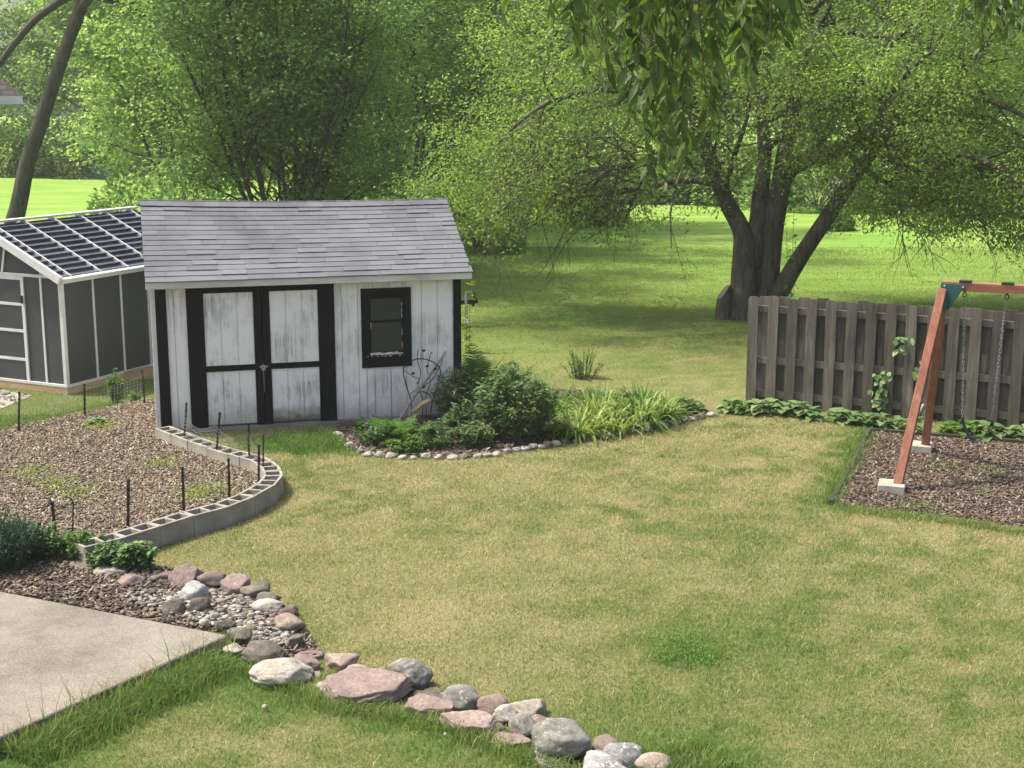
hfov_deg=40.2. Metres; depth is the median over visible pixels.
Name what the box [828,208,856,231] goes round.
round bush
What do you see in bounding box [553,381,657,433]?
daylily plant
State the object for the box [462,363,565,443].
leafy shrub
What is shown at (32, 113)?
sky
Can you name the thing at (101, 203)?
understory bush
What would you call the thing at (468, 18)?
woodland tree
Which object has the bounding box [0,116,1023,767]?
lawn
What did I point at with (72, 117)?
distant woods
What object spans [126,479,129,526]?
garden stake
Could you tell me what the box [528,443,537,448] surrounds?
edging stone
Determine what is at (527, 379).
fern
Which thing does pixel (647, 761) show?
border rock
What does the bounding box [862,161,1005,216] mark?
woodland bush
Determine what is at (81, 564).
border rock
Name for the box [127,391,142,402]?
weedy plant
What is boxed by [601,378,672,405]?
daylily plant
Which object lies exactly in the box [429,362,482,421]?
leafy shrub
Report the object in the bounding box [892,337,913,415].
climbing vine
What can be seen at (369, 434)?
weedy plant
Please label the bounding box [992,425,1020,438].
hosta plant
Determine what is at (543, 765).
border rock
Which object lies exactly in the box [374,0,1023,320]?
spreading tree
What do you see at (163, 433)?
concrete block
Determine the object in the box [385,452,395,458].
edging stone
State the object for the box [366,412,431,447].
fern
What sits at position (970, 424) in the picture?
hosta plant
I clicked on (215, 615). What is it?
border rock
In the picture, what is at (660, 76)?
overhanging tree
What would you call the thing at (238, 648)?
border rock
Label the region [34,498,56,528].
garden stake
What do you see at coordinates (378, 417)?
wood piece
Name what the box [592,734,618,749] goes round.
border rock
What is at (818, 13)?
woodland tree
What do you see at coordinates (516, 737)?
border rock
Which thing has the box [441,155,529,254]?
understory bush
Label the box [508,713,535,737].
border rock
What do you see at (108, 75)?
silver maple
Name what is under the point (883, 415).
hosta plant
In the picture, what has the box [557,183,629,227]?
round bush
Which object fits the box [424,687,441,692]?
border rock
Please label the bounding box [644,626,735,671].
clover patch
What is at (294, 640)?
border rock
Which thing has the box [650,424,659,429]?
edging stone
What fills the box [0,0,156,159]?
woodland tree
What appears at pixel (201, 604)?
border rock
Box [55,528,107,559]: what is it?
weedy plant
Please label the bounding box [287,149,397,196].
woodland bush
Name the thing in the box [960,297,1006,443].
swing
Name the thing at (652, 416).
daylily plant
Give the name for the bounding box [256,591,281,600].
border rock
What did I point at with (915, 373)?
climbing vine
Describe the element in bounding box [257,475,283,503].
concrete block
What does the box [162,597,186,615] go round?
border rock
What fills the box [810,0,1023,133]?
woodland tree
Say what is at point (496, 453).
edging stone
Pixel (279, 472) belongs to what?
concrete block
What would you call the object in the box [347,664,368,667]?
border rock
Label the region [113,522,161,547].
concrete block
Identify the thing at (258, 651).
border rock
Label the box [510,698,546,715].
border rock
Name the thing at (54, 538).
weedy plant
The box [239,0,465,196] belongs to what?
slender tree
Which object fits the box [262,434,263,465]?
garden stake
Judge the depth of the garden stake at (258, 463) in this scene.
14.40 m
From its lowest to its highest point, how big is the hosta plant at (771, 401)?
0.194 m
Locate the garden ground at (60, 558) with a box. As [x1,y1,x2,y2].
[0,405,254,560]
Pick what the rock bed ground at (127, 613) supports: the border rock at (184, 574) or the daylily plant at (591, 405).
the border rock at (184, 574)
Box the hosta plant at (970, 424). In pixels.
[954,419,983,437]
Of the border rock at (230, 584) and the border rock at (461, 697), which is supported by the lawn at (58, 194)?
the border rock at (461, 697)
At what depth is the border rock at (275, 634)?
10.46 m
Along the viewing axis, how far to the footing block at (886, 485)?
14.34 m
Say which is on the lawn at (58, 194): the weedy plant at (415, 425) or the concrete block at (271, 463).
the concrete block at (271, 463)
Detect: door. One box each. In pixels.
[0,275,30,380]
[94,168,106,177]
[185,286,264,428]
[260,284,336,423]
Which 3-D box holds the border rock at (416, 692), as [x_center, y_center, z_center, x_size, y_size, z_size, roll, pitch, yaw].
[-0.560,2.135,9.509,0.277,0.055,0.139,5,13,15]
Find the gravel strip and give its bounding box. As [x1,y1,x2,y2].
[0,389,31,408]
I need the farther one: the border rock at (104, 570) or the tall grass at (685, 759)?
the border rock at (104, 570)
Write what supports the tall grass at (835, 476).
on the lawn at (58, 194)
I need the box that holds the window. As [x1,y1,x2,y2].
[360,287,411,367]
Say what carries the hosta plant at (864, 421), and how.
on the lawn at (58, 194)
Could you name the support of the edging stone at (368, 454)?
on the lawn at (58, 194)
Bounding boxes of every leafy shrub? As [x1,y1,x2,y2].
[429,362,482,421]
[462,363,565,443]
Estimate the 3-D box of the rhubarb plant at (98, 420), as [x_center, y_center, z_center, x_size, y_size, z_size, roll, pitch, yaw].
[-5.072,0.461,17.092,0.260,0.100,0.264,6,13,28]
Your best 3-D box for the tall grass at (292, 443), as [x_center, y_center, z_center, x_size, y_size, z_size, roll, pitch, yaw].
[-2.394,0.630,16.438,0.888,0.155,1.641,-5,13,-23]
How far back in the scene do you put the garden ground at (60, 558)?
14.54 m
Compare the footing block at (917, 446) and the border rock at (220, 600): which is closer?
the border rock at (220, 600)
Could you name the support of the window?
in the garden shed at (274, 314)
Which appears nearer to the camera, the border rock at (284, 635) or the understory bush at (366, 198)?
the border rock at (284, 635)
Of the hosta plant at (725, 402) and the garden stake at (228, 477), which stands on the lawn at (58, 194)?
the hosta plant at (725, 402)
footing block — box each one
[877,478,905,495]
[911,440,932,452]
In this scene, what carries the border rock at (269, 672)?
on the lawn at (58, 194)
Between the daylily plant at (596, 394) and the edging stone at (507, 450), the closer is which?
the edging stone at (507, 450)
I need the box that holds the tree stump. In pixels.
[714,284,730,319]
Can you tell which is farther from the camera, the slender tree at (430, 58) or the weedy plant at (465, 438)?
the slender tree at (430, 58)
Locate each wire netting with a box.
[16,375,144,427]
[182,414,262,464]
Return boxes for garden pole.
[397,351,445,421]
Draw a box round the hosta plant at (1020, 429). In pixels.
[1006,424,1023,439]
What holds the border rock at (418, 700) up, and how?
on the lawn at (58, 194)
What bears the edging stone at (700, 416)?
on the lawn at (58, 194)
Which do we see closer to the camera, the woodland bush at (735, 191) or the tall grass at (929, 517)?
the tall grass at (929, 517)
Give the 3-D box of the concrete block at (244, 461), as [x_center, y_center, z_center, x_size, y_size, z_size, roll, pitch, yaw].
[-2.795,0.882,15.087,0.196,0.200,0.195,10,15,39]
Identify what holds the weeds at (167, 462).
on the garden ground at (60, 558)
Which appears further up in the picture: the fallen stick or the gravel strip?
the gravel strip
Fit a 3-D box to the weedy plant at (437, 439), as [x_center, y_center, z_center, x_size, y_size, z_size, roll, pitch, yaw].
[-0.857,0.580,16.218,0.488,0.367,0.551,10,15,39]
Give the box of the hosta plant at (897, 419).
[880,415,905,429]
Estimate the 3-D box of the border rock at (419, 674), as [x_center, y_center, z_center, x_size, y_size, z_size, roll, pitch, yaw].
[-0.708,2.017,9.684,0.318,0.223,0.214,7,22,11]
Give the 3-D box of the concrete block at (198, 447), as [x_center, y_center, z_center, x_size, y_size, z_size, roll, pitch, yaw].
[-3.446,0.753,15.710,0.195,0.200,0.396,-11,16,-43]
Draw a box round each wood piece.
[372,415,396,420]
[411,398,430,413]
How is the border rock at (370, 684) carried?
on the lawn at (58, 194)
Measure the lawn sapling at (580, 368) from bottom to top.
0.470 m
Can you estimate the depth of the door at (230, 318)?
16.90 m
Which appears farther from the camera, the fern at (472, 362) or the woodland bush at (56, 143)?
the woodland bush at (56, 143)
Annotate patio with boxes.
[0,592,226,754]
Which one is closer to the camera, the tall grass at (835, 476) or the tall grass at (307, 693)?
the tall grass at (307, 693)
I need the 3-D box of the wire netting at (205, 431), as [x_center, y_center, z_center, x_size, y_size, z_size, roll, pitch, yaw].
[-3.148,0.646,15.379,0.108,0.372,1.715,-10,15,-40]
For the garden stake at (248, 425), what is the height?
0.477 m
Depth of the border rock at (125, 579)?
11.65 m
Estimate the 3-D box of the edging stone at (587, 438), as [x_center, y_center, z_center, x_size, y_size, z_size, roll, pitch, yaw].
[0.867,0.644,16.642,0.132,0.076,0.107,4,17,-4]
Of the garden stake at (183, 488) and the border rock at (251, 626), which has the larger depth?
the garden stake at (183, 488)
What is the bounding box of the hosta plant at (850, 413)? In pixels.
[836,410,862,424]
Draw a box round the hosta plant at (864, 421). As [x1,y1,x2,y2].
[847,412,883,429]
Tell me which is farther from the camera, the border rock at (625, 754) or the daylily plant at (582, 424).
the daylily plant at (582, 424)
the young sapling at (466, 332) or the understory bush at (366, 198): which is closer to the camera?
the young sapling at (466, 332)
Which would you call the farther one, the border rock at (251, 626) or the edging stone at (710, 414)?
the edging stone at (710, 414)
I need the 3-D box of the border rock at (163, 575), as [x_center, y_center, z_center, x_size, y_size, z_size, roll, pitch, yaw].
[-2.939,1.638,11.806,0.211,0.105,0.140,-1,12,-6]
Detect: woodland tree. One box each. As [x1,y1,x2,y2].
[0,0,122,160]
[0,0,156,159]
[76,9,253,130]
[290,0,464,148]
[388,0,597,149]
[511,0,649,159]
[554,2,738,156]
[678,0,914,182]
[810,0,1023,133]
[961,0,1023,141]
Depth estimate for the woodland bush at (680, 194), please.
54.27 m
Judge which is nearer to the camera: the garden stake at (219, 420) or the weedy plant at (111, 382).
the garden stake at (219, 420)
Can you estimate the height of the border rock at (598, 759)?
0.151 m
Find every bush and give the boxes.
[0,122,57,176]
[8,125,114,179]
[81,169,174,215]
[103,125,204,182]
[130,155,242,208]
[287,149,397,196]
[306,170,383,200]
[374,134,466,198]
[377,179,472,260]
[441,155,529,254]
[442,163,494,223]
[461,129,562,197]
[522,160,605,201]
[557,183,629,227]
[603,168,686,204]
[648,149,714,204]
[678,139,806,205]
[738,134,894,213]
[824,166,908,206]
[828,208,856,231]
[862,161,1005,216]
[914,140,1023,216]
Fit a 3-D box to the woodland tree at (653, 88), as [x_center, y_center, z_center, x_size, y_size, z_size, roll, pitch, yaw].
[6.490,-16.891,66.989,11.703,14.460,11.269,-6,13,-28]
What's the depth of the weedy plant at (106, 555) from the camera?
11.99 m
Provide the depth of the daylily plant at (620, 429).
16.87 m
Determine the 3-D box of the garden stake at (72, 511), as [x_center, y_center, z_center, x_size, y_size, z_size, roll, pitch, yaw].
[-4.029,1.208,12.588,0.178,0.409,0.017,5,12,-1]
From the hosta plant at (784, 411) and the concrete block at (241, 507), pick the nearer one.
the concrete block at (241, 507)
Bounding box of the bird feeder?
[461,291,477,325]
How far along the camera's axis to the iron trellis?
17.50 m
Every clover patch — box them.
[355,538,986,700]
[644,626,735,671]
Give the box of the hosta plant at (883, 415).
[865,412,894,428]
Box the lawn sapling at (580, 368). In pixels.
[560,347,604,378]
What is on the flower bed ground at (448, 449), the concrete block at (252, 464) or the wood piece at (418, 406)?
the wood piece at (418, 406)
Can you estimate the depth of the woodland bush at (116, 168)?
66.61 m
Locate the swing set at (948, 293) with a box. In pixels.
[893,280,1023,483]
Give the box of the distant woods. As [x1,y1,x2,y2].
[0,0,1023,158]
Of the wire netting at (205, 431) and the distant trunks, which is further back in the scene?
the distant trunks
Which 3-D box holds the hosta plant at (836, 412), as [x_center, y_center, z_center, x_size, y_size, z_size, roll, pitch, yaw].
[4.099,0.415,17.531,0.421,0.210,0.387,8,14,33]
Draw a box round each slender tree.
[205,0,586,198]
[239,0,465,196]
[385,0,677,221]
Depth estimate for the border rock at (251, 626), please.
10.61 m
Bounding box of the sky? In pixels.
[0,0,1023,118]
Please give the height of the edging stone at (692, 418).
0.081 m
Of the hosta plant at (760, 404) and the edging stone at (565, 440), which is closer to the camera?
the edging stone at (565, 440)
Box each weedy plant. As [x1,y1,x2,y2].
[35,520,71,562]
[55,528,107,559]
[83,539,129,569]
[103,368,127,404]
[109,540,159,572]
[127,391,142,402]
[347,420,398,446]
[386,432,431,452]
[404,420,437,443]
[413,418,460,448]
[439,399,475,432]
[447,419,498,448]
[543,418,579,441]
[672,396,705,414]
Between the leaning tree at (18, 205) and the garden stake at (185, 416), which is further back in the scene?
the leaning tree at (18, 205)
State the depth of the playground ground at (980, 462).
14.51 m
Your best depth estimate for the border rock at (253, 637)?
10.35 m
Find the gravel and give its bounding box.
[0,387,28,407]
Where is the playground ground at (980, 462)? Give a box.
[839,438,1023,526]
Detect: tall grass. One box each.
[0,396,125,430]
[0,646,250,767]
[224,657,583,767]
[270,422,354,457]
[283,474,288,487]
[632,732,751,767]
[814,426,880,504]
[830,500,1023,538]
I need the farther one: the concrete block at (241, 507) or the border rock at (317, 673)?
the concrete block at (241, 507)
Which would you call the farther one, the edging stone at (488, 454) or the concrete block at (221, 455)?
the edging stone at (488, 454)
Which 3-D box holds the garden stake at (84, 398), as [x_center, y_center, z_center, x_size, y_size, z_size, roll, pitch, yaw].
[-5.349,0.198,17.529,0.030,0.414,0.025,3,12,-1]
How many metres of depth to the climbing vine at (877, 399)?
17.68 m
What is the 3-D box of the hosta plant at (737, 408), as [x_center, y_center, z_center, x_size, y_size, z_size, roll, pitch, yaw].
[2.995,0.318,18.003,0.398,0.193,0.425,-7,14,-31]
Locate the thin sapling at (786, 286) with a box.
[781,186,799,298]
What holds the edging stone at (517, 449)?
on the lawn at (58, 194)
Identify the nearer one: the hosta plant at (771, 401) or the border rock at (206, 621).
the border rock at (206, 621)
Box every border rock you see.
[69,559,93,568]
[92,565,127,576]
[117,574,145,586]
[150,572,170,580]
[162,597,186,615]
[168,563,203,586]
[177,580,208,599]
[188,597,210,610]
[197,570,226,586]
[199,618,210,626]
[209,612,221,620]
[214,619,235,630]
[216,597,226,604]
[220,573,250,594]
[223,643,243,653]
[226,627,251,642]
[235,594,243,598]
[239,580,270,597]
[241,640,285,664]
[244,635,257,643]
[245,623,256,629]
[249,658,313,687]
[252,598,283,612]
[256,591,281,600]
[271,632,282,637]
[274,613,305,630]
[277,605,298,616]
[280,632,290,638]
[285,633,303,648]
[294,652,320,670]
[302,650,324,659]
[312,671,321,677]
[320,666,413,706]
[324,653,359,670]
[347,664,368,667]
[388,657,432,689]
[404,693,454,716]
[412,690,442,698]
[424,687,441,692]
[439,710,498,733]
[442,684,479,710]
[477,694,508,714]
[491,732,530,747]
[493,704,517,722]
[496,723,504,730]
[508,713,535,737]
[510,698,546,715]
[531,714,545,722]
[531,717,591,759]
[535,751,572,767]
[583,750,625,767]
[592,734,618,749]
[603,742,642,767]
[634,752,671,767]
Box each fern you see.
[353,415,367,429]
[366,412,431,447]
[461,338,524,397]
[488,360,540,393]
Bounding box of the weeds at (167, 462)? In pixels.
[4,418,248,505]
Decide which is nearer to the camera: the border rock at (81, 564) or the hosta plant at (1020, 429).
the border rock at (81, 564)
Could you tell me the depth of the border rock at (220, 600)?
11.16 m
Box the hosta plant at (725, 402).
[714,397,742,413]
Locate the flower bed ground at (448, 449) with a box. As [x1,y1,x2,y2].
[336,382,705,457]
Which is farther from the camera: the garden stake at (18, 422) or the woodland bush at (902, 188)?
the woodland bush at (902, 188)
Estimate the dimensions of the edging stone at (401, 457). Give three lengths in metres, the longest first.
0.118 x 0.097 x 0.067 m
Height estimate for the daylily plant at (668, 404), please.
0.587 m
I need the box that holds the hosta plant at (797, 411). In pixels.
[782,400,813,416]
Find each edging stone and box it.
[344,442,354,447]
[362,451,372,456]
[375,451,384,457]
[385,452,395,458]
[397,455,406,459]
[421,453,430,458]
[434,454,444,459]
[447,454,458,459]
[459,453,470,459]
[473,453,482,458]
[483,452,492,457]
[492,451,501,456]
[503,448,512,453]
[512,447,521,451]
[521,446,531,450]
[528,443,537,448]
[543,441,553,447]
[552,440,560,445]
[559,438,569,443]
[581,435,589,440]
[639,426,649,431]
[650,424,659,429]
[660,421,669,427]
[670,418,679,424]
[676,416,687,422]
[687,416,697,421]
[695,413,705,419]
[706,412,716,416]
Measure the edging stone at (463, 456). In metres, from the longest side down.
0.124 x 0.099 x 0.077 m
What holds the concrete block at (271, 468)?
on the lawn at (58, 194)
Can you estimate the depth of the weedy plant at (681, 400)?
17.92 m
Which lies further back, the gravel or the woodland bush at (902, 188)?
the woodland bush at (902, 188)
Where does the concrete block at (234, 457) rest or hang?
on the lawn at (58, 194)
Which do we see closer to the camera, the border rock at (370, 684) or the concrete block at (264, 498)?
the border rock at (370, 684)
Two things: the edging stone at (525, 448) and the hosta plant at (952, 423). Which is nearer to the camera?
the edging stone at (525, 448)
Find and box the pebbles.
[119,587,294,646]
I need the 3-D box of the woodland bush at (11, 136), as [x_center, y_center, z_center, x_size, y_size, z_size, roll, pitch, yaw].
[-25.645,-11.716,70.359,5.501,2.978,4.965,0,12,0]
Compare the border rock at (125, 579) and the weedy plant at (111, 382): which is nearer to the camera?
the border rock at (125, 579)
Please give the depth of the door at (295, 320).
17.13 m
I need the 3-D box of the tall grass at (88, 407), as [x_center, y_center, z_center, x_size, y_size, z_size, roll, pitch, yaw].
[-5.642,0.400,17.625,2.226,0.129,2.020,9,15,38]
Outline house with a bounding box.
[0,78,24,103]
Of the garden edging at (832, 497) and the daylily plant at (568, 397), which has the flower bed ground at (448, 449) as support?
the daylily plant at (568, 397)
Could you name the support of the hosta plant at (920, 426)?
on the lawn at (58, 194)
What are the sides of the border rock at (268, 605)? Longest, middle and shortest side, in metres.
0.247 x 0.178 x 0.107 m
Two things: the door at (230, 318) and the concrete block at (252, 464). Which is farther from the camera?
the door at (230, 318)
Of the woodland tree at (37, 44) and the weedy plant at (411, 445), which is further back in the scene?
the woodland tree at (37, 44)
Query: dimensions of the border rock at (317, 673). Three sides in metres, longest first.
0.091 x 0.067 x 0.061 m
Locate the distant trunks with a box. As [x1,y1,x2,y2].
[33,0,1023,156]
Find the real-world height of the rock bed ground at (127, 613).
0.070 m
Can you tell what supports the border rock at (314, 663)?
on the lawn at (58, 194)
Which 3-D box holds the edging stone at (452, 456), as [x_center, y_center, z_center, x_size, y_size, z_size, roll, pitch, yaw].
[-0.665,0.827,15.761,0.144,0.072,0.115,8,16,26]
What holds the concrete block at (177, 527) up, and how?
on the lawn at (58, 194)
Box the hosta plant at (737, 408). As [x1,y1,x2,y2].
[730,400,758,416]
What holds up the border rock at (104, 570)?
on the rock bed ground at (127, 613)
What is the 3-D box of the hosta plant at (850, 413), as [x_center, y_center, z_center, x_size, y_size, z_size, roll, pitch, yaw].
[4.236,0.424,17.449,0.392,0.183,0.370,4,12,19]
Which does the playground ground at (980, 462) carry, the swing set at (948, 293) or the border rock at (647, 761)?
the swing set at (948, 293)
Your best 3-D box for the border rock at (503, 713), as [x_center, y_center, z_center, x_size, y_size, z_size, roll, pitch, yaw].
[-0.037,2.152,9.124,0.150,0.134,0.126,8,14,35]
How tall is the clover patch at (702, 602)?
0.062 m
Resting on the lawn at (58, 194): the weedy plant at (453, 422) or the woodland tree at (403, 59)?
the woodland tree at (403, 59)
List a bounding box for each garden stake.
[17,392,20,430]
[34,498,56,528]
[54,497,73,532]
[83,384,85,414]
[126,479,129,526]
[141,370,145,401]
[181,466,184,510]
[183,402,187,435]
[216,412,220,449]
[227,458,230,497]
[247,424,250,455]
[257,445,259,481]
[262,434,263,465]
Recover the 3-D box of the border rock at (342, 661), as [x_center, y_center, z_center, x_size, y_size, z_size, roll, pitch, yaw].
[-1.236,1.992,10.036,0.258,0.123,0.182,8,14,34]
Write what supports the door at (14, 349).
in the storage shed at (75, 313)
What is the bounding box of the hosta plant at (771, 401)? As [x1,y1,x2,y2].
[758,398,782,413]
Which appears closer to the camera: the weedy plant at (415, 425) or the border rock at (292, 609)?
the border rock at (292, 609)
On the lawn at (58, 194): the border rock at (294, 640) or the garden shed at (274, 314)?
the garden shed at (274, 314)
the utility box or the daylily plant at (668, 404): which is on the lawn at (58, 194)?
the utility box
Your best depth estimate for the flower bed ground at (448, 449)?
16.46 m
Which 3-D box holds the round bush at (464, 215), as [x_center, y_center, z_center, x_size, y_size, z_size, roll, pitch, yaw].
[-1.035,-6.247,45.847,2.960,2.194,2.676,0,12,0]
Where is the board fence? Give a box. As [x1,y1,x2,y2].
[746,296,1023,426]
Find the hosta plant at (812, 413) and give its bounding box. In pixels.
[795,406,824,421]
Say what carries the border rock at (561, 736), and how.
on the lawn at (58, 194)
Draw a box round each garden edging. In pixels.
[829,428,871,504]
[872,428,1023,443]
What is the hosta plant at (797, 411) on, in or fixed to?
on the lawn at (58, 194)
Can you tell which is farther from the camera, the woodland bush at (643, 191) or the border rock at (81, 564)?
the woodland bush at (643, 191)
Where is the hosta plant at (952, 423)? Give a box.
[935,420,964,434]
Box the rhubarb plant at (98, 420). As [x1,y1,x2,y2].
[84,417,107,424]
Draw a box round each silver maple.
[24,0,298,199]
[50,0,466,201]
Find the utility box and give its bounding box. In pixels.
[92,164,108,179]
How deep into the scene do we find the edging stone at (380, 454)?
15.83 m
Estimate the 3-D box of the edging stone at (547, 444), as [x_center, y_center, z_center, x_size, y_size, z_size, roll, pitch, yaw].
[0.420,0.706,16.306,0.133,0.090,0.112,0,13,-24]
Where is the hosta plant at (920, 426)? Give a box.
[898,416,923,432]
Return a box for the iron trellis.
[403,349,442,419]
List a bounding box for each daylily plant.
[525,383,581,418]
[539,398,622,446]
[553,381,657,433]
[560,384,629,408]
[587,404,655,440]
[595,381,700,435]
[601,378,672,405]
[636,389,710,423]
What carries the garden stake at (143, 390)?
on the garden ground at (60, 558)
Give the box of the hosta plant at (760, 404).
[744,399,770,415]
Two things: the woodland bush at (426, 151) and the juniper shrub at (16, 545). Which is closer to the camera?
the juniper shrub at (16, 545)
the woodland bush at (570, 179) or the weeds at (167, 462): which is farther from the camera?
the woodland bush at (570, 179)
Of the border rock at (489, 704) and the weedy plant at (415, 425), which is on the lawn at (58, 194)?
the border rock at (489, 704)
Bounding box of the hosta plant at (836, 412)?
[823,407,852,425]
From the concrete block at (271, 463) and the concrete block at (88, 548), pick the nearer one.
the concrete block at (88, 548)
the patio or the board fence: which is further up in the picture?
the board fence
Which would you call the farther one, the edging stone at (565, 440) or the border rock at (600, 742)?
the edging stone at (565, 440)
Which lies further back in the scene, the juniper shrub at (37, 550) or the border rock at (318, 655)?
the juniper shrub at (37, 550)
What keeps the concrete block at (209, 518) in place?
on the lawn at (58, 194)
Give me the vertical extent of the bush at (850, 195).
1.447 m
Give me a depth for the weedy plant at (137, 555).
11.94 m
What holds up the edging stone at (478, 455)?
on the lawn at (58, 194)
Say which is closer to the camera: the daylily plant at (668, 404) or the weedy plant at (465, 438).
the weedy plant at (465, 438)
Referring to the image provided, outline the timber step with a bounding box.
[123,366,153,379]
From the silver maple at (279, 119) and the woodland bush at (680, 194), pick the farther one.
the woodland bush at (680, 194)
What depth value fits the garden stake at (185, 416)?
15.94 m
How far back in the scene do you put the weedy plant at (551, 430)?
16.49 m
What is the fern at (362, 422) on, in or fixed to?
on the flower bed ground at (448, 449)
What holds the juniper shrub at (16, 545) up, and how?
on the rock bed ground at (127, 613)
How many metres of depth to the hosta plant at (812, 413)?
17.66 m
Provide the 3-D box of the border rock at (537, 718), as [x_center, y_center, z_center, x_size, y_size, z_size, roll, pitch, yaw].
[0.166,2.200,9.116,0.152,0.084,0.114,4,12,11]
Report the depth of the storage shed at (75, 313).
19.49 m
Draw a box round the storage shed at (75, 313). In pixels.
[0,206,152,394]
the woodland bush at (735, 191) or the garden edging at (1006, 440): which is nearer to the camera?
the garden edging at (1006, 440)
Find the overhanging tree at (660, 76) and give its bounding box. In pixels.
[499,0,1023,208]
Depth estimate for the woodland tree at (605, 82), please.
63.38 m
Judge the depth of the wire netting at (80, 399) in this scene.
17.46 m
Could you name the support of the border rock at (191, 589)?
on the rock bed ground at (127, 613)
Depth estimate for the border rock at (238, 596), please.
11.26 m
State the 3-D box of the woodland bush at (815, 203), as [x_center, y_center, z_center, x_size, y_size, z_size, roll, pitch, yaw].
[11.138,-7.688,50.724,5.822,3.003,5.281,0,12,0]
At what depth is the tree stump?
25.55 m
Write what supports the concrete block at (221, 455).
on the lawn at (58, 194)
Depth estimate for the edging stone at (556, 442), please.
16.34 m
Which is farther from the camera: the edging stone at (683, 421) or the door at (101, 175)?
the door at (101, 175)
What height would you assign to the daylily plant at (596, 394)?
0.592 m
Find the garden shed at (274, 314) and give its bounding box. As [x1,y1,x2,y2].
[140,198,472,432]
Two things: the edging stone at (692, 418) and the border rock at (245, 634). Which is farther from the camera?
the edging stone at (692, 418)
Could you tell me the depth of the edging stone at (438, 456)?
15.72 m
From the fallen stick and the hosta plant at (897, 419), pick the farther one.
the hosta plant at (897, 419)
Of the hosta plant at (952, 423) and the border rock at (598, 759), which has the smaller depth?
the border rock at (598, 759)
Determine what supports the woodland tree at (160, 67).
on the lawn at (58, 194)
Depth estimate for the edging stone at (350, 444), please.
16.23 m
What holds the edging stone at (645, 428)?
on the lawn at (58, 194)
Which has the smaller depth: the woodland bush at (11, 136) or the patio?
the patio
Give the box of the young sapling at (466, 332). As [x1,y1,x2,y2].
[461,281,476,351]
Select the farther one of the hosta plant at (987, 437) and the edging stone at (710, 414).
the edging stone at (710, 414)
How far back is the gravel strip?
18.90 m
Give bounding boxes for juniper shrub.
[0,506,43,573]
[8,517,57,562]
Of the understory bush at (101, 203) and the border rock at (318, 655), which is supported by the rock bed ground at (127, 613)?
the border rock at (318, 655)
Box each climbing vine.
[867,371,891,410]
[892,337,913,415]
[912,360,920,380]
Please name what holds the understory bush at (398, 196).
on the lawn at (58, 194)
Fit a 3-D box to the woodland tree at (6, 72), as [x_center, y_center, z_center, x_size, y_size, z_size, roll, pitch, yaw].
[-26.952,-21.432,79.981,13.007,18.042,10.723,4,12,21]
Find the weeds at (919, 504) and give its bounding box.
[883,455,1017,512]
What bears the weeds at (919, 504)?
on the playground ground at (980, 462)
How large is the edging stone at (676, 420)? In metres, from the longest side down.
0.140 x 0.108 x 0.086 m
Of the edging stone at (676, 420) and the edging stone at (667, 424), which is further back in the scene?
the edging stone at (676, 420)
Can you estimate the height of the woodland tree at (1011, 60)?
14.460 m
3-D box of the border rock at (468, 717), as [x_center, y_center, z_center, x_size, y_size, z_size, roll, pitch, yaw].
[-0.285,2.187,9.055,0.412,0.080,0.214,6,20,15]
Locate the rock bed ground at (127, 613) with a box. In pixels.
[0,562,315,653]
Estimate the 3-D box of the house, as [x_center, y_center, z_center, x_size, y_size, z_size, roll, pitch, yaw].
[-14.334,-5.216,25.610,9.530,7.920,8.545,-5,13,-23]
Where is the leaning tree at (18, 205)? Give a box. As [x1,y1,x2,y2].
[0,0,302,223]
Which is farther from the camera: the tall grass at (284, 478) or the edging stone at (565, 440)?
the edging stone at (565, 440)
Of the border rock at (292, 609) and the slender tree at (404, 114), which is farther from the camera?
the slender tree at (404, 114)
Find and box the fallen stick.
[63,525,88,528]
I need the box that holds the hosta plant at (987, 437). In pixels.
[971,420,1005,441]
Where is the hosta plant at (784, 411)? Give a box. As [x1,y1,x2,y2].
[769,400,801,417]
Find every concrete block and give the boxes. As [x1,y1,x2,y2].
[73,533,125,563]
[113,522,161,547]
[148,512,194,545]
[155,426,183,442]
[171,432,200,449]
[182,503,228,535]
[188,438,221,455]
[207,445,240,462]
[214,494,255,525]
[228,451,252,466]
[239,484,274,514]
[240,454,264,469]
[250,457,271,473]
[255,461,276,476]
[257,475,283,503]
[261,465,280,477]
[263,470,282,479]
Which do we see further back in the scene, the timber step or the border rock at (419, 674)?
the timber step

